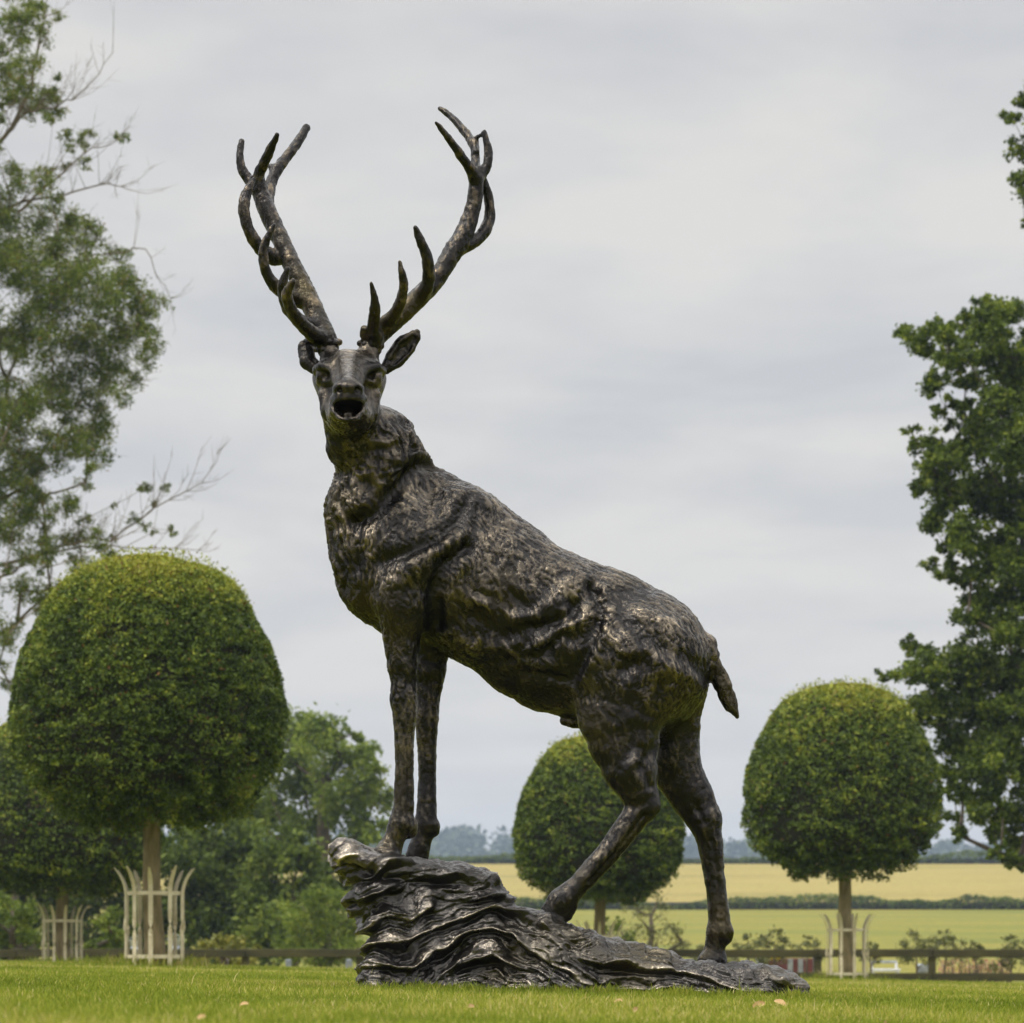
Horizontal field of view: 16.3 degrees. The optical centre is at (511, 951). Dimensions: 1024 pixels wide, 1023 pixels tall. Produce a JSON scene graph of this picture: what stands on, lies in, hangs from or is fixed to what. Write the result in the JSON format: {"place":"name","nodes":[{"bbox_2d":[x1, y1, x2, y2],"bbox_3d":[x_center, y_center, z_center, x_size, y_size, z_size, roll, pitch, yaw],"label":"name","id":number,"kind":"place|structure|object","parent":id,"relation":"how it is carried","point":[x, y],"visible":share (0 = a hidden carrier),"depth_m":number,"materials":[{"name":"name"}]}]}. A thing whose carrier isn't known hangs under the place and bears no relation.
{"place":"outdoors","nodes":[
{"label":"outdoors","id":0,"kind":"place"},
{"bbox_2d":[285,959,291,966],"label":"marker post","id":1,"kind":"object","parent":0,"point":[288,962],"visible":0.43,"depth_m":67.95,"materials":[{"name":"grey paint"}]},
{"bbox_2d":[346,959,351,967],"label":"marker post","id":2,"kind":"object","parent":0,"point":[349,962],"visible":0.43,"depth_m":67.95,"materials":[{"name":"grey paint"}]},
{"bbox_2d":[0,949,1023,1022],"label":"lawn","id":3,"kind":"structure","parent":0,"point":[319,1012],"depth_m":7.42,"materials":[{"name":"plant"}]},
{"bbox_2d":[35,903,89,961],"bbox_3d":[-6.776,-0.190,54.000,0.834,1.071,0.802,0,0,-36],"label":"tree guard","id":4,"kind":"object","parent":3,"relation":"on","point":[53,920],"visible":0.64,"depth_m":53.83,"materials":[{"name":"beige paint"}]},
{"bbox_2d":[0,713,166,960],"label":"topiary tree","id":5,"kind":"object","parent":3,"relation":"on","point":[41,845],"visible":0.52,"depth_m":52.84,"materials":[{"name":"green plant"}]},
{"bbox_2d":[6,545,290,962],"bbox_3d":[-3.648,-1.924,36.010,2.844,4.324,2.874,0,0,0],"label":"topiary tree","id":6,"kind":"object","parent":3,"relation":"on","point":[151,685],"visible":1,"depth_m":35.09,"materials":[{"name":"green plant"}]},
{"bbox_2d":[114,865,194,964],"bbox_3d":[-3.592,-0.317,36.002,0.834,1.078,0.797,0,0,-18],"label":"tree guard","id":7,"kind":"object","parent":3,"relation":"on","point":[150,893],"visible":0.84,"depth_m":35.81,"materials":[{"name":"beige paint"}]},
{"bbox_2d":[167,934,180,948],"bbox_3d":[-5.728,-0.144,60.750,0.233,0.306,0.233,0,0,0],"label":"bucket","id":8,"kind":"object","parent":3,"relation":"on","point":[178,943],"visible":0.36,"depth_m":60.69,"materials":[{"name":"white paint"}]},
{"bbox_2d":[0,948,1023,980],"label":"rail fence","id":9,"kind":"object","parent":3,"relation":"on","point":[818,954],"visible":0.24,"depth_m":60.42,"materials":[{"name":"brown wood"}]},
{"bbox_2d":[236,106,809,994],"bbox_3d":[0.042,-1.321,11.926,1.943,3.117,0.882,0,0,0],"label":"stag statue","id":10,"kind":"object","parent":3,"relation":"on","point":[434,568],"visible":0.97,"depth_m":11.83,"materials":[{"name":"brown metal"}]},
{"bbox_2d":[511,731,686,934],"bbox_3d":[1.405,-1.522,57.998,2.866,4.203,2.872,0,0,0],"label":"topiary tree","id":11,"kind":"object","parent":3,"relation":"on","point":[570,807],"visible":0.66,"depth_m":57.11,"materials":[{"name":"green plant"}]},
{"bbox_2d":[575,920,623,937],"bbox_3d":[1.422,0.026,58.000,0.806,1.070,0.834,0,0,37],"label":"tree guard","id":12,"kind":"object","parent":3,"relation":"on","point":[610,935],"visible":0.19,"depth_m":57.75,"materials":[{"name":"beige paint"}]},
{"bbox_2d":[752,1001,764,1007],"bbox_3d":[0.627,0.137,9.130,0.038,0.018,0.010,-23,-42,-4],"label":"fallen leaf","id":13,"kind":"object","parent":3,"relation":"on","point":[759,1003],"visible":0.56,"depth_m":9.13,"materials":[{"name":"beige plant"}]},
{"bbox_2d":[774,999,785,1005],"bbox_3d":[0.719,0.137,9.617,0.040,0.011,0.019,25,36,33],"label":"fallen leaf","id":14,"kind":"object","parent":3,"relation":"on","point":[780,1001],"visible":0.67,"depth_m":9.62,"materials":[{"name":"beige plant"}]},
{"bbox_2d":[740,676,944,978],"bbox_3d":[4.799,-1.742,51.972,2.964,4.508,2.976,0,0,0],"label":"topiary tree","id":15,"kind":"object","parent":3,"relation":"on","point":[841,779],"visible":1,"depth_m":51.08,"materials":[{"name":"green plant"}]},
{"bbox_2d":[819,913,875,978],"bbox_3d":[4.866,-0.033,52.000,0.800,1.058,0.834,0,0,19],"label":"tree guard","id":16,"kind":"object","parent":3,"relation":"on","point":[841,930],"visible":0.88,"depth_m":51.81,"materials":[{"name":"beige paint"}]},
{"bbox_2d":[0,0,1023,856],"label":"sky","id":17,"kind":"structure","parent":0,"point":[669,349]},
{"bbox_2d":[25,909,1023,982],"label":"pasture","id":18,"kind":"structure","parent":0,"point":[986,929],"depth_m":224.57,"materials":[{"name":"green plant"}]},
{"bbox_2d":[0,890,124,960],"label":"shrub","id":19,"kind":"object","parent":18,"relation":"on","point":[13,935],"visible":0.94,"depth_m":71.91,"materials":[{"name":"green plant"}]},
{"bbox_2d":[0,868,166,961],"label":"shrub","id":20,"kind":"object","parent":18,"relation":"on","point":[101,904],"visible":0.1,"depth_m":96.04,"materials":[{"name":"green plant"}]},
{"bbox_2d":[0,0,233,694],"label":"ash tree","id":21,"kind":"object","parent":18,"relation":"on","point":[24,405],"visible":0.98,"depth_m":67.65,"materials":[{"name":"green plant"}]},
{"bbox_2d":[115,813,275,964],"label":"shrub","id":22,"kind":"object","parent":18,"relation":"on","point":[214,858],"visible":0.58,"depth_m":91.50,"materials":[{"name":"green plant"}]},
{"bbox_2d":[189,931,261,965],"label":"shrub","id":23,"kind":"object","parent":18,"relation":"on","point":[220,940],"visible":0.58,"depth_m":69.58,"materials":[{"name":"green plant"}]},
{"bbox_2d":[214,826,351,966],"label":"shrub","id":24,"kind":"object","parent":18,"relation":"on","point":[260,900],"visible":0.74,"depth_m":89.90,"materials":[{"name":"green plant"}]},
{"bbox_2d":[213,701,393,967],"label":"bright tree","id":25,"kind":"object","parent":18,"relation":"on","point":[309,738],"visible":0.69,"depth_m":117.21,"materials":[{"name":"green plant"}]},
{"bbox_2d":[265,884,367,967],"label":"shrub","id":26,"kind":"object","parent":18,"relation":"on","point":[325,921],"visible":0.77,"depth_m":83.52,"materials":[{"name":"green plant"}]},
{"bbox_2d":[605,914,636,940],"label":"shrub","id":27,"kind":"object","parent":18,"relation":"on","point":[617,927],"visible":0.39,"depth_m":68.17,"materials":[{"name":"green plant"}]},
{"bbox_2d":[606,884,691,948],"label":"shrub","id":28,"kind":"object","parent":18,"relation":"on","point":[651,931],"visible":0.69,"depth_m":69.89,"materials":[{"name":"green plant"}]},
{"bbox_2d":[345,893,1023,909],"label":"hedgerow","id":29,"kind":"object","parent":18,"relation":"on","point":[861,902],"visible":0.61,"depth_m":282.74,"materials":[{"name":"green plant"}]},
{"bbox_2d":[689,942,733,961],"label":"sapling","id":30,"kind":"object","parent":18,"relation":"on","point":[699,947],"visible":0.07,"depth_m":70.49,"materials":[{"name":"green plant"}]},
{"bbox_2d":[728,933,772,963],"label":"bush","id":31,"kind":"object","parent":18,"relation":"on","point":[757,943],"visible":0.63,"depth_m":65.55,"materials":[{"name":"green plant"}]},
{"bbox_2d":[753,925,790,964],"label":"sapling","id":32,"kind":"object","parent":18,"relation":"on","point":[783,940],"visible":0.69,"depth_m":68.25,"materials":[{"name":"green plant"}]},
{"bbox_2d":[756,957,812,971],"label":"jump panel","id":33,"kind":"object","parent":18,"relation":"on","point":[796,965],"visible":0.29,"depth_m":71.97,"materials":[{"name":"red paint"}]},
{"bbox_2d":[789,934,825,971],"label":"sapling","id":34,"kind":"object","parent":18,"relation":"on","point":[806,943],"visible":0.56,"depth_m":70.20,"materials":[{"name":"green plant"}]},
{"bbox_2d":[858,941,882,972],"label":"sapling","id":35,"kind":"object","parent":18,"relation":"on","point":[875,946],"visible":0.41,"depth_m":67.93,"materials":[{"name":"green plant"}]},
{"bbox_2d":[895,928,940,972],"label":"sapling","id":36,"kind":"object","parent":18,"relation":"on","point":[905,944],"visible":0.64,"depth_m":65.78,"materials":[{"name":"green plant"}]},
{"bbox_2d":[925,929,969,972],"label":"sapling","id":37,"kind":"object","parent":18,"relation":"on","point":[938,942],"visible":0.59,"depth_m":67.63,"materials":[{"name":"green plant"}]},
{"bbox_2d":[874,80,1023,873],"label":"oak tree","id":38,"kind":"object","parent":18,"relation":"on","point":[986,748],"visible":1,"depth_m":65.42,"materials":[{"name":"green plant"}]},
{"bbox_2d":[960,940,984,981],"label":"sapling","id":39,"kind":"object","parent":18,"relation":"on","point":[979,946],"visible":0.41,"depth_m":69.80,"materials":[{"name":"green plant"}]},
{"bbox_2d":[984,932,1023,981],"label":"sapling","id":40,"kind":"object","parent":18,"relation":"on","point":[1011,960],"visible":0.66,"depth_m":66.01,"materials":[{"name":"green plant"}]},
{"bbox_2d":[34,864,1023,907],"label":"crop field","id":41,"kind":"structure","parent":0,"point":[931,882],"depth_m":347.76,"materials":[{"name":"yellow plant"}]},
{"bbox_2d":[869,961,900,972],"bbox_3d":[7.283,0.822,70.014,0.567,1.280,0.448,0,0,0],"label":"garden bench","id":42,"kind":"object","parent":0,"point":[896,970],"visible":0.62,"depth_m":69.80,"materials":[{"name":"white paint"}]},
{"bbox_2d":[918,964,927,972],"bbox_3d":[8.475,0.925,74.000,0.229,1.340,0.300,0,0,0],"label":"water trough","id":43,"kind":"object","parent":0,"point":[923,969],"visible":0.16,"depth_m":73.85,"materials":[{"name":"metal"}]},
{"bbox_2d":[938,959,1008,982],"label":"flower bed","id":44,"kind":"object","parent":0,"point":[969,968],"visible":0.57,"depth_m":70.89,"materials":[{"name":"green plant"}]},
{"bbox_3d":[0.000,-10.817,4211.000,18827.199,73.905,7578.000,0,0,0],"label":"hills","id":45,"kind":"structure","parent":0,"visible":0},
{"bbox_2d":[163,818,1018,857],"bbox_3d":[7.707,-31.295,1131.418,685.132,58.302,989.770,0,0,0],"label":"distant wood","id":46,"kind":"object","parent":45,"relation":"on","point":[454,841],"visible":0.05,"depth_m":1513.54,"materials":[{"name":"plant"}]},
{"bbox_2d":[404,849,1007,863],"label":"hedgerow","id":47,"kind":"object","parent":45,"relation":"on","point":[503,858],"visible":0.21,"depth_m":423.68,"materials":[{"name":"green plant"}]}
]}

